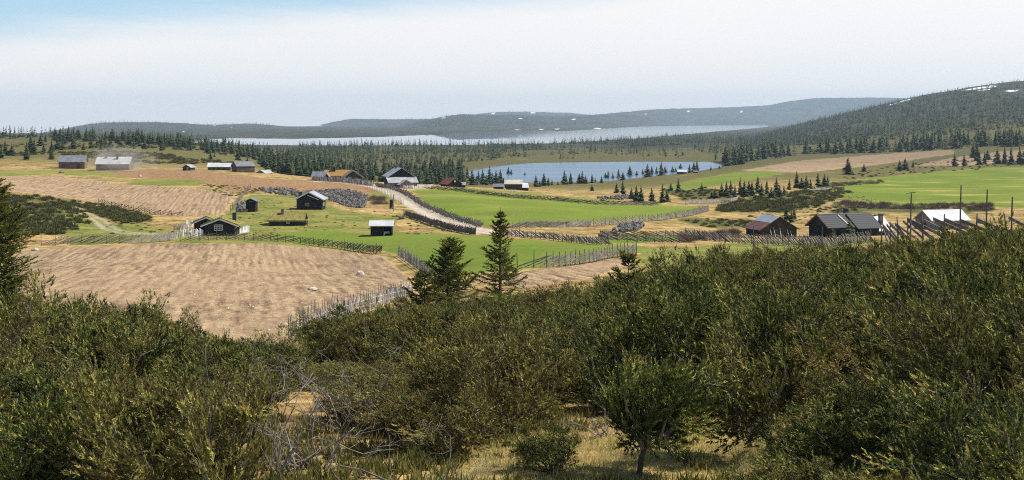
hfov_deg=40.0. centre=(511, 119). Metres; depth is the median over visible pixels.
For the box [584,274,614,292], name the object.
juniper bush
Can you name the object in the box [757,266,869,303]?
juniper bush
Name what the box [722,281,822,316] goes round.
juniper bush
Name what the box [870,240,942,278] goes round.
juniper bush
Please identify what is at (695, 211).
wooden fence
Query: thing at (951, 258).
juniper bush
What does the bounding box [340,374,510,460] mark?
juniper bush
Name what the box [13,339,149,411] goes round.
juniper bush
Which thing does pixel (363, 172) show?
spruce tree
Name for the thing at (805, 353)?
juniper bush
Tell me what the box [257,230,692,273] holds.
meadow
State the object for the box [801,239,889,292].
juniper bush
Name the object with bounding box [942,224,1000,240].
juniper bush
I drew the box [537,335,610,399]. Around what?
juniper bush
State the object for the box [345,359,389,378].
juniper bush
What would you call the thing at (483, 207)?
meadow
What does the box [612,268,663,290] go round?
juniper bush
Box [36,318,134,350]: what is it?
juniper bush
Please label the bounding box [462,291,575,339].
juniper bush
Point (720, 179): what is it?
meadow
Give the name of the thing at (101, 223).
path
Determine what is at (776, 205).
shrubbery
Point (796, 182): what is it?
spruce tree
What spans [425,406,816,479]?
grass
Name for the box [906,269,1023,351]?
juniper bush
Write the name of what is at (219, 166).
shed
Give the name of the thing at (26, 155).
spruce tree
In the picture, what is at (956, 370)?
juniper bush
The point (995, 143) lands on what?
spruce tree
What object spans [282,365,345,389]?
juniper bush
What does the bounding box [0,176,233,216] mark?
ploughed field
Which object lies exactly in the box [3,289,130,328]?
juniper bush
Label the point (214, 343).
juniper bush
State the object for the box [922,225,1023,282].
juniper bush
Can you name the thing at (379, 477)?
bare shrub
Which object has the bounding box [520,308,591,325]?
juniper bush
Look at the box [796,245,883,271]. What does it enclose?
juniper bush
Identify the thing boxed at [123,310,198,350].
juniper bush
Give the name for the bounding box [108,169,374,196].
ploughed field
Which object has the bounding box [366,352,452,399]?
juniper bush
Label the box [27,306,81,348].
juniper bush
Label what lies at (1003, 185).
meadow
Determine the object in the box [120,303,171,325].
juniper bush
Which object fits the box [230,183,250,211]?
wooden fence
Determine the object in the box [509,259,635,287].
ploughed field
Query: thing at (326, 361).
juniper bush
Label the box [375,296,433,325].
bare shrub
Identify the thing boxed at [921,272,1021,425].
juniper bush
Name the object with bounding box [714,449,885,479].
juniper bush
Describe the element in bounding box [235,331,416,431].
bare shrub
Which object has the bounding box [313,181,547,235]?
road
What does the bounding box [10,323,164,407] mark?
juniper bush
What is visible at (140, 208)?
wooden fence
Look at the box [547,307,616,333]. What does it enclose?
juniper bush
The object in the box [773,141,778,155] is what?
spruce tree
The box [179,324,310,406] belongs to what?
juniper bush
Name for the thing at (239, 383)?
juniper bush
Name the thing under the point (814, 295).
juniper bush
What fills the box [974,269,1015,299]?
juniper bush
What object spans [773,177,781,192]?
spruce tree
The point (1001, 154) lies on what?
ploughed field
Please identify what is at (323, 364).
juniper bush
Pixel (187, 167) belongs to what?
hut
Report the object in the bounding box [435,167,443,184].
spruce tree
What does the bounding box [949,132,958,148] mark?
spruce tree
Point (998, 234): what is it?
juniper bush
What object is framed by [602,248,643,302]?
spruce tree
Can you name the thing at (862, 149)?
spruce tree
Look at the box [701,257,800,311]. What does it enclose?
juniper bush
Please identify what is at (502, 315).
juniper bush
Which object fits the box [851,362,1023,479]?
juniper bush
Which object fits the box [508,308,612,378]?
juniper bush
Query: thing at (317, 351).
juniper bush
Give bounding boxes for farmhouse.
[95,155,133,170]
[324,166,349,180]
[341,168,363,181]
[382,164,418,187]
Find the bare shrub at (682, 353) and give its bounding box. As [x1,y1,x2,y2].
[662,320,745,411]
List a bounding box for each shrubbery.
[0,193,151,235]
[1,142,252,163]
[661,158,1023,226]
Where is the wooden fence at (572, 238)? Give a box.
[505,228,611,244]
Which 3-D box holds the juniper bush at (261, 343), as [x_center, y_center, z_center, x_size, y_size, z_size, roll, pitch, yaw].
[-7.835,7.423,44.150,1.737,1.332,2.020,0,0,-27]
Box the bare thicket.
[367,179,996,241]
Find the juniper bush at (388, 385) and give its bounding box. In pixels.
[335,357,452,436]
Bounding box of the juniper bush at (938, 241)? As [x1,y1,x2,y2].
[917,238,944,248]
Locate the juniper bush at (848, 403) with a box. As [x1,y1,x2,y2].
[779,366,929,453]
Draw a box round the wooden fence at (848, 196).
[823,188,873,202]
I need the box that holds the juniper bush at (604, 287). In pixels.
[578,277,631,304]
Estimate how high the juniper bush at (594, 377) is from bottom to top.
2.116 m
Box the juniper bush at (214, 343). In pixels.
[151,318,244,392]
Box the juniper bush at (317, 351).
[304,330,348,363]
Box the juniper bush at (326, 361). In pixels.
[302,360,346,373]
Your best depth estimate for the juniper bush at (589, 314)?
35.84 m
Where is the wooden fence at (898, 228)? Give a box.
[880,212,1021,244]
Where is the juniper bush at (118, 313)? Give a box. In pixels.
[49,286,169,349]
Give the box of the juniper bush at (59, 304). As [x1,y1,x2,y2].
[43,294,80,312]
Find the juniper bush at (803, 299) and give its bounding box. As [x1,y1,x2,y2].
[709,265,902,399]
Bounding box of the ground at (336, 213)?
[0,93,1023,479]
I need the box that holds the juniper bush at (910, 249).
[849,227,1023,319]
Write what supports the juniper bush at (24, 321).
on the ground at (336, 213)
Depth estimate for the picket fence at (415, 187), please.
323.40 m
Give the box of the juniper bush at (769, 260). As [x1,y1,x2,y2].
[764,253,822,268]
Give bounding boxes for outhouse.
[244,198,258,211]
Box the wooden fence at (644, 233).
[600,230,690,236]
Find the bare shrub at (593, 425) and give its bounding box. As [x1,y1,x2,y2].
[544,383,622,438]
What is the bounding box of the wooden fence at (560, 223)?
[505,219,591,227]
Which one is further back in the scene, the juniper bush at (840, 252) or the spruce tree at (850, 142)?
the spruce tree at (850, 142)
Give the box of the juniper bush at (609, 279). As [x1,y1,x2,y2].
[596,273,641,293]
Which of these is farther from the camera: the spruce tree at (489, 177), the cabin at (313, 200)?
the spruce tree at (489, 177)
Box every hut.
[182,164,195,170]
[267,209,311,225]
[677,170,686,173]
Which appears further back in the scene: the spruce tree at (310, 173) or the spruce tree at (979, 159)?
the spruce tree at (979, 159)
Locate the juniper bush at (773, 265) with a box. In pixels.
[728,256,795,273]
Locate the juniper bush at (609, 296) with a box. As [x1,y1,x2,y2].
[589,284,708,356]
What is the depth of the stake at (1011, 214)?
56.97 m
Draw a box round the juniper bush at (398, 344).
[389,302,462,351]
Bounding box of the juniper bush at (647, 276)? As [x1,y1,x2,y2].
[613,244,724,303]
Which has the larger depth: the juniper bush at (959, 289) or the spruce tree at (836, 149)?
the spruce tree at (836, 149)
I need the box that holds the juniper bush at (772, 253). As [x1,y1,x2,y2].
[762,245,809,261]
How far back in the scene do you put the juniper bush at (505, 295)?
56.54 m
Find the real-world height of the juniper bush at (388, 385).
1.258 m
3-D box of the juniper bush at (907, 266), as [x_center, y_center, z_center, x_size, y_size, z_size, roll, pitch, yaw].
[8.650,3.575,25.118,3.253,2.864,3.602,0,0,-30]
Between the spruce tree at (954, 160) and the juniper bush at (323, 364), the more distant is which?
the spruce tree at (954, 160)
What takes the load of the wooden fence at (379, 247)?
on the ground at (336, 213)
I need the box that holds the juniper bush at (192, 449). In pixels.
[13,354,284,479]
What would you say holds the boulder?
on the ploughed field at (246, 274)
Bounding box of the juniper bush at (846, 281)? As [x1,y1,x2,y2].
[762,246,909,328]
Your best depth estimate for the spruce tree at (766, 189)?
388.56 m
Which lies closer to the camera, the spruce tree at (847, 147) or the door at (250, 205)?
the door at (250, 205)
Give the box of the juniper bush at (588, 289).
[580,286,594,299]
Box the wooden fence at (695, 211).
[593,205,708,226]
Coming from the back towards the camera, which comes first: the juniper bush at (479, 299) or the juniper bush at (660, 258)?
the juniper bush at (660, 258)
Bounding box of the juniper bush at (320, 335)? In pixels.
[288,308,369,368]
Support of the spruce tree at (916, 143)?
on the ground at (336, 213)
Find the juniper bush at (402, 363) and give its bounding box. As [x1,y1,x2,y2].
[372,350,453,379]
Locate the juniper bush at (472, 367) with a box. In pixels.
[395,309,569,439]
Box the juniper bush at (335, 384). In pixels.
[312,372,408,405]
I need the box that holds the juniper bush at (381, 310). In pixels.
[349,296,413,324]
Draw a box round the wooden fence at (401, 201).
[366,183,402,204]
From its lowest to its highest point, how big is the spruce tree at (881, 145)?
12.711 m
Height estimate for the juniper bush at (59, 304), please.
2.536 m
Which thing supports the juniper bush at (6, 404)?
on the ground at (336, 213)
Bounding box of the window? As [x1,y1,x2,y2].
[214,225,222,230]
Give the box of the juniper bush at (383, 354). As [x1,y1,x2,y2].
[359,326,425,364]
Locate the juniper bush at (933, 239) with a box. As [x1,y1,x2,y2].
[918,235,972,254]
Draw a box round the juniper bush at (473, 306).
[416,297,518,339]
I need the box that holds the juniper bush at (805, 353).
[784,320,928,422]
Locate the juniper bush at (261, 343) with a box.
[237,332,285,359]
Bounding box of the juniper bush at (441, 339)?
[415,316,546,379]
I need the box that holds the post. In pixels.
[389,194,393,210]
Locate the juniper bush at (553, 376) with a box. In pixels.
[483,348,594,419]
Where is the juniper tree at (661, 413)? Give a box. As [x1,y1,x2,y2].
[592,343,741,477]
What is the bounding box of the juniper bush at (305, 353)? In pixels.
[282,344,313,360]
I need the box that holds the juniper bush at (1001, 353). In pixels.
[927,271,1023,432]
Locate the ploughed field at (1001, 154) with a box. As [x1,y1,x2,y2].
[957,150,1023,165]
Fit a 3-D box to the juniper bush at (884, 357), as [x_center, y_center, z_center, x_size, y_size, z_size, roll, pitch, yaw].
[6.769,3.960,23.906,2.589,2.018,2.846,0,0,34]
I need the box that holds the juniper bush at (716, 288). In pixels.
[675,275,775,315]
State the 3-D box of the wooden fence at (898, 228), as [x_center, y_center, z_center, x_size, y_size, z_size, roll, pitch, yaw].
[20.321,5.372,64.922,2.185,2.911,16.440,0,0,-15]
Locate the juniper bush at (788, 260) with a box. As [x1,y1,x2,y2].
[772,256,838,273]
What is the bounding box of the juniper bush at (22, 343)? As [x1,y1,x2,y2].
[0,324,46,358]
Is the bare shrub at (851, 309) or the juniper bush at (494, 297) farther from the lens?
the juniper bush at (494, 297)
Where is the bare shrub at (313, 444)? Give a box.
[240,371,401,472]
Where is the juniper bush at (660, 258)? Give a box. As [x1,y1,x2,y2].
[637,254,673,280]
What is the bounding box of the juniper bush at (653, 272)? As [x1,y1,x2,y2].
[632,260,733,307]
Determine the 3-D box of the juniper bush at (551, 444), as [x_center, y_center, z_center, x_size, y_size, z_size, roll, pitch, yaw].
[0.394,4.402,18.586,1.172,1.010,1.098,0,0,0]
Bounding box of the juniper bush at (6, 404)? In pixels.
[0,342,118,474]
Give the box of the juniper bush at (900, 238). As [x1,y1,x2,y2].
[883,235,921,244]
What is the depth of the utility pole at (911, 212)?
65.97 m
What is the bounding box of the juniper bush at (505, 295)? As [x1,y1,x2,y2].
[479,289,528,303]
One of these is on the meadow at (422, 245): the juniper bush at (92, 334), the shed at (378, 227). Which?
the shed at (378, 227)
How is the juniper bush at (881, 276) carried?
on the ground at (336, 213)
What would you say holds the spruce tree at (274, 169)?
on the ground at (336, 213)
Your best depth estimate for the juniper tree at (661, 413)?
18.18 m
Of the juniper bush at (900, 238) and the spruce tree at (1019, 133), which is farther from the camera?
the spruce tree at (1019, 133)
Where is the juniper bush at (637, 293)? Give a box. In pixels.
[606,279,717,334]
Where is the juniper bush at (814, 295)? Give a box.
[738,284,877,371]
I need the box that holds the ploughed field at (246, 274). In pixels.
[0,243,408,342]
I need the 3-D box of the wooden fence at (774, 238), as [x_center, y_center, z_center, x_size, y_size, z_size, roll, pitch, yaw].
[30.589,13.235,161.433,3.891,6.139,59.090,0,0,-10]
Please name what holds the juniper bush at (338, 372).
on the ground at (336, 213)
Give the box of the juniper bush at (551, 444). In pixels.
[498,416,586,473]
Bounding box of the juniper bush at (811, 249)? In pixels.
[790,244,835,261]
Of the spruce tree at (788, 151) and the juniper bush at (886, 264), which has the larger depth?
the spruce tree at (788, 151)
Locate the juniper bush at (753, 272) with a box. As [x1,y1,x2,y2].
[740,267,829,290]
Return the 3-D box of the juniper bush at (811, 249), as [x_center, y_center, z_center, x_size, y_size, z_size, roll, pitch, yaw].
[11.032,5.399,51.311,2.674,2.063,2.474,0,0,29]
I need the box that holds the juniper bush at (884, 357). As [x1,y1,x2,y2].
[831,295,976,390]
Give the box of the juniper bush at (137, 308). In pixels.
[98,299,173,330]
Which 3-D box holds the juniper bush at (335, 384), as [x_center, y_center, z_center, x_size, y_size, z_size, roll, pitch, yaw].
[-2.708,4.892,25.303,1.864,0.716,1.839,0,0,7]
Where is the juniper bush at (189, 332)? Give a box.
[162,323,231,347]
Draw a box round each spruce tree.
[0,178,58,307]
[3,141,9,155]
[22,142,29,159]
[28,136,32,152]
[31,140,37,154]
[69,128,77,140]
[133,131,138,143]
[220,138,227,150]
[263,157,269,169]
[271,153,276,172]
[276,156,281,167]
[279,158,283,173]
[281,155,294,174]
[294,161,299,175]
[303,163,308,176]
[307,164,313,176]
[352,158,356,171]
[362,164,366,179]
[370,168,376,181]
[379,164,386,181]
[418,236,485,306]
[423,171,430,183]
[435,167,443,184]
[455,207,533,304]
[467,170,476,184]
[478,169,485,184]
[487,166,492,183]
[492,172,500,183]
[561,171,566,184]
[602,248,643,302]
[632,186,638,201]
[636,187,645,202]
[648,188,656,201]
[659,184,665,202]
[722,181,729,196]
[723,150,730,165]
[728,181,733,194]
[736,178,741,194]
[739,151,745,164]
[740,181,751,196]
[743,148,749,161]
[748,148,756,160]
[748,183,756,195]
[754,177,759,193]
[755,144,762,158]
[760,144,769,158]
[763,181,768,193]
[766,145,771,156]
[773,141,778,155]
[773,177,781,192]
[778,142,786,156]
[786,142,791,155]
[793,171,799,187]
[818,139,823,152]
[822,137,827,152]
[825,140,831,152]
[832,141,840,154]
[838,139,843,151]
[841,219,854,236]
[842,158,854,174]
[844,140,851,152]
[849,138,853,152]
[854,136,858,150]
[859,140,867,152]
[871,140,876,152]
[878,139,883,150]
[896,140,903,151]
[909,137,915,151]
[913,136,919,149]
[919,135,923,147]
[927,135,935,149]
[935,134,943,147]
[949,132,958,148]
[950,152,957,165]
[961,131,966,144]
[964,130,972,144]
[968,143,974,157]
[972,144,980,160]
[975,152,983,164]
[976,132,984,146]
[983,133,988,146]
[992,148,1001,163]
[993,131,998,145]
[997,130,1002,144]
[1001,129,1009,146]
[1001,148,1007,163]
[1007,131,1012,144]
[1007,147,1014,163]
[1011,130,1021,145]
[1016,147,1022,163]
[1017,128,1023,142]
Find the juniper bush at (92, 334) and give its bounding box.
[13,287,187,386]
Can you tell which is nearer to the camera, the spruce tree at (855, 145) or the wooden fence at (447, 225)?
the wooden fence at (447, 225)
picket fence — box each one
[166,232,181,238]
[174,223,188,229]
[180,228,202,236]
[239,225,249,232]
[292,285,412,341]
[312,175,373,185]
[398,245,430,278]
[403,185,422,188]
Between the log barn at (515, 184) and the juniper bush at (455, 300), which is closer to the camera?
the juniper bush at (455, 300)
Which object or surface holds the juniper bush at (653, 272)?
on the ground at (336, 213)
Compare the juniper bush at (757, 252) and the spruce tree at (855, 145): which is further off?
the spruce tree at (855, 145)
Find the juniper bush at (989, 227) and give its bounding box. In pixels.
[956,210,1023,261]
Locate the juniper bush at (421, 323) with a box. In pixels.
[376,299,492,365]
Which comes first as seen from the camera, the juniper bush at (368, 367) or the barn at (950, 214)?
the juniper bush at (368, 367)
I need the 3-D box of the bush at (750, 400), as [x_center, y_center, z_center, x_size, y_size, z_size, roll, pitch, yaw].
[3.065,3.789,19.568,2.150,2.247,2.094,0,0,0]
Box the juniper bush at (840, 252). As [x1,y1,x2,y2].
[823,246,865,256]
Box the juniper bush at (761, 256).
[728,245,796,264]
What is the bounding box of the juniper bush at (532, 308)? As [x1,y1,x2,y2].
[511,300,554,318]
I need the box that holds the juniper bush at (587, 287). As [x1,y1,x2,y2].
[550,276,615,302]
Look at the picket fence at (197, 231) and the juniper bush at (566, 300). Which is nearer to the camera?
the juniper bush at (566, 300)
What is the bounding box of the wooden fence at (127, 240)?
[41,231,175,245]
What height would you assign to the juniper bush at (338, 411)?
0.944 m
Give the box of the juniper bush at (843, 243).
[814,240,866,258]
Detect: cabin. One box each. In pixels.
[190,212,244,235]
[293,190,327,209]
[439,178,462,187]
[805,208,892,236]
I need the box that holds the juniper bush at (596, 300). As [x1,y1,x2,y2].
[586,288,629,309]
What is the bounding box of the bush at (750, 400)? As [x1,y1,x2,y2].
[662,313,813,455]
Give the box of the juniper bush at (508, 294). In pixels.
[504,291,535,301]
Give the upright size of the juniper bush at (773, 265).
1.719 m
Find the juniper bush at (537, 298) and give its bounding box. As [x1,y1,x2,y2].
[507,280,589,313]
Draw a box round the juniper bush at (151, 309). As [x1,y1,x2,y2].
[84,302,163,330]
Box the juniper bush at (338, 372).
[309,360,375,386]
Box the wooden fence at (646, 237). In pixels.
[598,233,689,242]
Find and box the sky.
[0,0,1023,132]
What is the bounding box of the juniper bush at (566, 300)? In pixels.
[542,287,611,329]
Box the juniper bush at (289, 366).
[210,336,320,398]
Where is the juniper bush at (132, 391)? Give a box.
[36,376,186,467]
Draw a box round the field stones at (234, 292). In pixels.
[55,247,367,331]
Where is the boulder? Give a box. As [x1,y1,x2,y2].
[356,270,363,274]
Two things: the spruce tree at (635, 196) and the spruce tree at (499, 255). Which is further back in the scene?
the spruce tree at (635, 196)
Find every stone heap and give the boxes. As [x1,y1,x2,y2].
[236,200,247,211]
[258,186,368,207]
[597,194,628,200]
[612,221,644,231]
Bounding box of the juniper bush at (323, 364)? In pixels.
[307,358,351,369]
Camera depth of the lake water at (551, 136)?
2812.90 m
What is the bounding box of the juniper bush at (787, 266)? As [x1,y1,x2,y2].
[734,257,830,288]
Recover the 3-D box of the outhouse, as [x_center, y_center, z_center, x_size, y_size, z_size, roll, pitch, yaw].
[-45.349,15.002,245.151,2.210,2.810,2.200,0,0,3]
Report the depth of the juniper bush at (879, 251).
44.66 m
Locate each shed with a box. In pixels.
[207,163,231,169]
[256,170,272,173]
[311,171,328,179]
[369,220,394,235]
[493,184,503,188]
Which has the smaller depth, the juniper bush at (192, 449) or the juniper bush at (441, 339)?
the juniper bush at (192, 449)
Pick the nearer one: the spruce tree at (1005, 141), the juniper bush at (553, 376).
the juniper bush at (553, 376)
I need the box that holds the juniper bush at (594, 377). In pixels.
[540,293,703,413]
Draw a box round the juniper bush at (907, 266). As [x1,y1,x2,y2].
[864,243,1023,336]
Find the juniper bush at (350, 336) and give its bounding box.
[326,298,413,365]
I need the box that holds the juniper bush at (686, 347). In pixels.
[590,275,758,391]
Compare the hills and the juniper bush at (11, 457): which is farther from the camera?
the hills
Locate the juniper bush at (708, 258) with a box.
[702,252,763,273]
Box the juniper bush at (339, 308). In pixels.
[311,298,380,343]
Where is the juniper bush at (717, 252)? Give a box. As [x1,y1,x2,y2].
[665,239,737,272]
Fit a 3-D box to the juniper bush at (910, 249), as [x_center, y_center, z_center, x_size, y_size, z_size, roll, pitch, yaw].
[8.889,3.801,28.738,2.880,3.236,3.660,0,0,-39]
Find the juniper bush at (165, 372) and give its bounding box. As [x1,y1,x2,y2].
[99,318,188,393]
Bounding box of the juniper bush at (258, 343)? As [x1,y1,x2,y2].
[183,328,280,382]
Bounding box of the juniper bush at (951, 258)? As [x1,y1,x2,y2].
[856,234,1019,327]
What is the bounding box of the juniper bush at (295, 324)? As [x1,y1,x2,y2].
[285,314,343,358]
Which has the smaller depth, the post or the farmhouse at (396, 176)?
the post
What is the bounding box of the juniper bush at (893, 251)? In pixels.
[859,241,931,253]
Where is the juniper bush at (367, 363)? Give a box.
[345,361,384,369]
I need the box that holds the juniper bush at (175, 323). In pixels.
[171,320,186,331]
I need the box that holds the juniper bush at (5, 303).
[0,281,68,356]
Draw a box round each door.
[248,203,252,211]
[773,229,779,236]
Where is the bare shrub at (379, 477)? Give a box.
[322,417,553,479]
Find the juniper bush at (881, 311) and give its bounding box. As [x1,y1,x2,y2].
[816,293,947,380]
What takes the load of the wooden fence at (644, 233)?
on the ground at (336, 213)
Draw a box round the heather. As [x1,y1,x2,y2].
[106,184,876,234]
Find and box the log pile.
[809,187,831,189]
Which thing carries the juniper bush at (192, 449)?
on the ground at (336, 213)
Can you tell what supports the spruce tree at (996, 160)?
on the ground at (336, 213)
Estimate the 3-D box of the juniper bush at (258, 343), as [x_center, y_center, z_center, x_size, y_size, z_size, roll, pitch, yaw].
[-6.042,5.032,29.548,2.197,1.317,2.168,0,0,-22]
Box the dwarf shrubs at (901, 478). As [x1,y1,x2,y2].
[877,472,930,479]
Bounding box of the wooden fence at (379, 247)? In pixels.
[180,231,382,252]
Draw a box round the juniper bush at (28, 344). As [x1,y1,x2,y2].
[1,334,55,414]
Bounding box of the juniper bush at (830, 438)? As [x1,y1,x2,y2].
[743,392,908,474]
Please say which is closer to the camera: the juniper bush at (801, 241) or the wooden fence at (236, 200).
the juniper bush at (801, 241)
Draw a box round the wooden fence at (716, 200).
[685,196,737,204]
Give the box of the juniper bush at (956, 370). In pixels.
[832,267,1023,479]
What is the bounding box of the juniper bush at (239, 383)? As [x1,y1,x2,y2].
[158,359,289,434]
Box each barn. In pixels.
[57,155,88,168]
[231,161,254,172]
[504,180,528,190]
[743,214,799,236]
[913,209,970,229]
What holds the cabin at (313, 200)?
on the ground at (336, 213)
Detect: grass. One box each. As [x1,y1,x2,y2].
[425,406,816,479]
[725,428,778,476]
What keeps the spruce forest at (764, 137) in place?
on the ground at (336, 213)
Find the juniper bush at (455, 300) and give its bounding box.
[430,292,471,309]
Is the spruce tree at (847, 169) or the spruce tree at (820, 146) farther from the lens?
the spruce tree at (820, 146)
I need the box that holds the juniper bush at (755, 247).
[748,242,780,258]
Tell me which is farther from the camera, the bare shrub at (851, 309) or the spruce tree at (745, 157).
the spruce tree at (745, 157)
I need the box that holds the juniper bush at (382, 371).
[332,363,410,396]
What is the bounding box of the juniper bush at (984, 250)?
[962,227,1023,282]
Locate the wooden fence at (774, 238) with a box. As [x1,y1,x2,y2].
[685,227,872,246]
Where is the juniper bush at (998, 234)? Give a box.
[990,228,1014,242]
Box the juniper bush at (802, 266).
[755,252,867,304]
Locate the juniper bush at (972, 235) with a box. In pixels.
[958,224,1010,240]
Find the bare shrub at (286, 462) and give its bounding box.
[238,325,392,477]
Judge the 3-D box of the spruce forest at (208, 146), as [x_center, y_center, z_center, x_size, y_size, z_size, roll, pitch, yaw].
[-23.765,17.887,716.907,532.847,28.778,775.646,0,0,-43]
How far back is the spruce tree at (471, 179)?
567.67 m
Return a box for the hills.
[1,81,1023,139]
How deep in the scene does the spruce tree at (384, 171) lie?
433.45 m
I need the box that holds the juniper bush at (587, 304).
[526,280,625,328]
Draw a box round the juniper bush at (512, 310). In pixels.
[490,295,547,330]
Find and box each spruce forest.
[0,78,1023,164]
[0,128,1023,222]
[84,97,892,127]
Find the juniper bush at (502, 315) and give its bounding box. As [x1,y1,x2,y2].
[441,301,592,405]
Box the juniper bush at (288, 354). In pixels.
[246,341,306,362]
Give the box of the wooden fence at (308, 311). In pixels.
[288,278,409,338]
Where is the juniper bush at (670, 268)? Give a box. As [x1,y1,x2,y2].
[645,261,703,283]
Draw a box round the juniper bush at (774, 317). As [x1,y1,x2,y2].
[698,281,844,414]
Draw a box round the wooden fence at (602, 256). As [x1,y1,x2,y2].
[517,242,636,267]
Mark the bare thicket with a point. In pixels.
(379, 200)
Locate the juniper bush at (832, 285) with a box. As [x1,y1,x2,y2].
[823,273,907,317]
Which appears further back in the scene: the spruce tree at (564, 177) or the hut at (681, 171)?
the hut at (681, 171)
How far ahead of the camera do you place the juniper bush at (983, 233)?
49.00 m
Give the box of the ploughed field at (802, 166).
[743,150,956,172]
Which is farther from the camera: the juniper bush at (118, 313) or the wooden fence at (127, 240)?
the wooden fence at (127, 240)
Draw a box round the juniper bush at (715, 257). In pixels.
[699,249,768,269]
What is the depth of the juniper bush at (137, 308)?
45.53 m
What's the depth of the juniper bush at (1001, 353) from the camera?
19.36 m
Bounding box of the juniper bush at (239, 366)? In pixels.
[151,349,293,402]
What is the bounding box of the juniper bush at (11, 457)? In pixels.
[0,350,161,479]
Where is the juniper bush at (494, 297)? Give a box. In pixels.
[433,294,502,325]
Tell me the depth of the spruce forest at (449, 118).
6701.29 m
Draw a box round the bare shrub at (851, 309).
[795,272,908,339]
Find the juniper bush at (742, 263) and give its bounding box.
[669,251,758,288]
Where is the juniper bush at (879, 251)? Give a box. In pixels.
[845,239,916,272]
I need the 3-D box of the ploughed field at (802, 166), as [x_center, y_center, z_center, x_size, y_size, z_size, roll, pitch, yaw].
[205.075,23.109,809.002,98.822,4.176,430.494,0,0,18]
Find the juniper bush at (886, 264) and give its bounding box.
[880,251,900,273]
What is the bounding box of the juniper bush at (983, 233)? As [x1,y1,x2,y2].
[959,226,1010,245]
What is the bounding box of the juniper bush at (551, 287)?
[534,281,584,297]
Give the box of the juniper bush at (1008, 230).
[997,222,1023,236]
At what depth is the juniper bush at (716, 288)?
29.82 m
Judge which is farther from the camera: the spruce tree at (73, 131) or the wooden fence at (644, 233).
the spruce tree at (73, 131)
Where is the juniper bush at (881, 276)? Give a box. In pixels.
[854,267,893,298]
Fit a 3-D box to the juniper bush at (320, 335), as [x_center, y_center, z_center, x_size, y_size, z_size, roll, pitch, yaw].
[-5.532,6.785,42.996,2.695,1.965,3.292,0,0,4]
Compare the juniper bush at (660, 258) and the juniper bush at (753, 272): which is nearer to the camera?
the juniper bush at (753, 272)
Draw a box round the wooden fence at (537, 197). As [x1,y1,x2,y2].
[426,186,658,205]
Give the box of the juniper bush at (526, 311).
[521,306,537,318]
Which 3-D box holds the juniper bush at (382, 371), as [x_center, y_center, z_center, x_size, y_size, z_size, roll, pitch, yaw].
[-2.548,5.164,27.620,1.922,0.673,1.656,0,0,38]
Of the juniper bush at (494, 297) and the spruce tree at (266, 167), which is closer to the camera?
the juniper bush at (494, 297)
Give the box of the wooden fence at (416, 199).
[375,183,483,226]
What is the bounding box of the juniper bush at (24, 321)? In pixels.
[0,265,67,395]
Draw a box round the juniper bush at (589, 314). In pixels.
[549,303,614,334]
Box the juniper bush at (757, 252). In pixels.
[751,249,775,258]
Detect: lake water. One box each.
[195,125,767,145]
[465,161,722,182]
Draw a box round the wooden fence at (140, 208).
[98,198,182,215]
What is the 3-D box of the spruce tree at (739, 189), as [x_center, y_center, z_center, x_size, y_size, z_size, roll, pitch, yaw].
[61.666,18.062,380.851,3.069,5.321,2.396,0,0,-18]
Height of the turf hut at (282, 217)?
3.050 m
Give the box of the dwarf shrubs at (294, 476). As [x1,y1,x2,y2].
[36,466,350,479]
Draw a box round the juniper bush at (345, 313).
[344,303,393,319]
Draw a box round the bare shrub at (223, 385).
[185,334,264,441]
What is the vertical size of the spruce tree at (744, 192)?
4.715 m
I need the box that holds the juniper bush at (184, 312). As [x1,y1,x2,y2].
[133,306,198,339]
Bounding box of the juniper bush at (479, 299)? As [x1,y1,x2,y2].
[460,291,526,314]
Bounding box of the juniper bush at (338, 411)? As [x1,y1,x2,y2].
[305,367,396,423]
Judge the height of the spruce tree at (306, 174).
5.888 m
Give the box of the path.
[63,203,162,234]
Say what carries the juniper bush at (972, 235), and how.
on the ground at (336, 213)
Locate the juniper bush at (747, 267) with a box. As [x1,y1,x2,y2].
[707,260,775,279]
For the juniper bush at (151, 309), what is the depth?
41.71 m
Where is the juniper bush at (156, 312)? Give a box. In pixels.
[123,303,170,317]
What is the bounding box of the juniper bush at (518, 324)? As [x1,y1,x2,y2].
[481,319,546,336]
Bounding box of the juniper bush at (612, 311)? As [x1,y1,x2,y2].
[578,286,711,372]
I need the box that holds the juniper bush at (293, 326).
[283,323,307,350]
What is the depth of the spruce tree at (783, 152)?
1013.50 m
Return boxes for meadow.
[0,170,206,185]
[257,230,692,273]
[412,189,701,226]
[660,170,785,189]
[825,167,1023,207]
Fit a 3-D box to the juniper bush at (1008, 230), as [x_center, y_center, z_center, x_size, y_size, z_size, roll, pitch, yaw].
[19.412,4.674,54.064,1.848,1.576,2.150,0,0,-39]
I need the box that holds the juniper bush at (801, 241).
[775,237,820,257]
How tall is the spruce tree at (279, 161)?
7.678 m
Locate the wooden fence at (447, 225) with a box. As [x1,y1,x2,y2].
[403,209,475,234]
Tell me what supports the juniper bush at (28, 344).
on the ground at (336, 213)
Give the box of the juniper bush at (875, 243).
[852,236,923,262]
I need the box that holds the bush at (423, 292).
[399,267,451,311]
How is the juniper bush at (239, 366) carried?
on the ground at (336, 213)
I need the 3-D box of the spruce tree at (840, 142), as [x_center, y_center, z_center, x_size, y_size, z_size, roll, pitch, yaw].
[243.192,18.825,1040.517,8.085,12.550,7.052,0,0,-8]
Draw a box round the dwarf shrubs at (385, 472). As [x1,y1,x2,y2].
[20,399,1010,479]
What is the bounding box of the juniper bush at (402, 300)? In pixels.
[374,289,445,323]
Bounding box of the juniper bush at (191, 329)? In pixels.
[111,307,213,341]

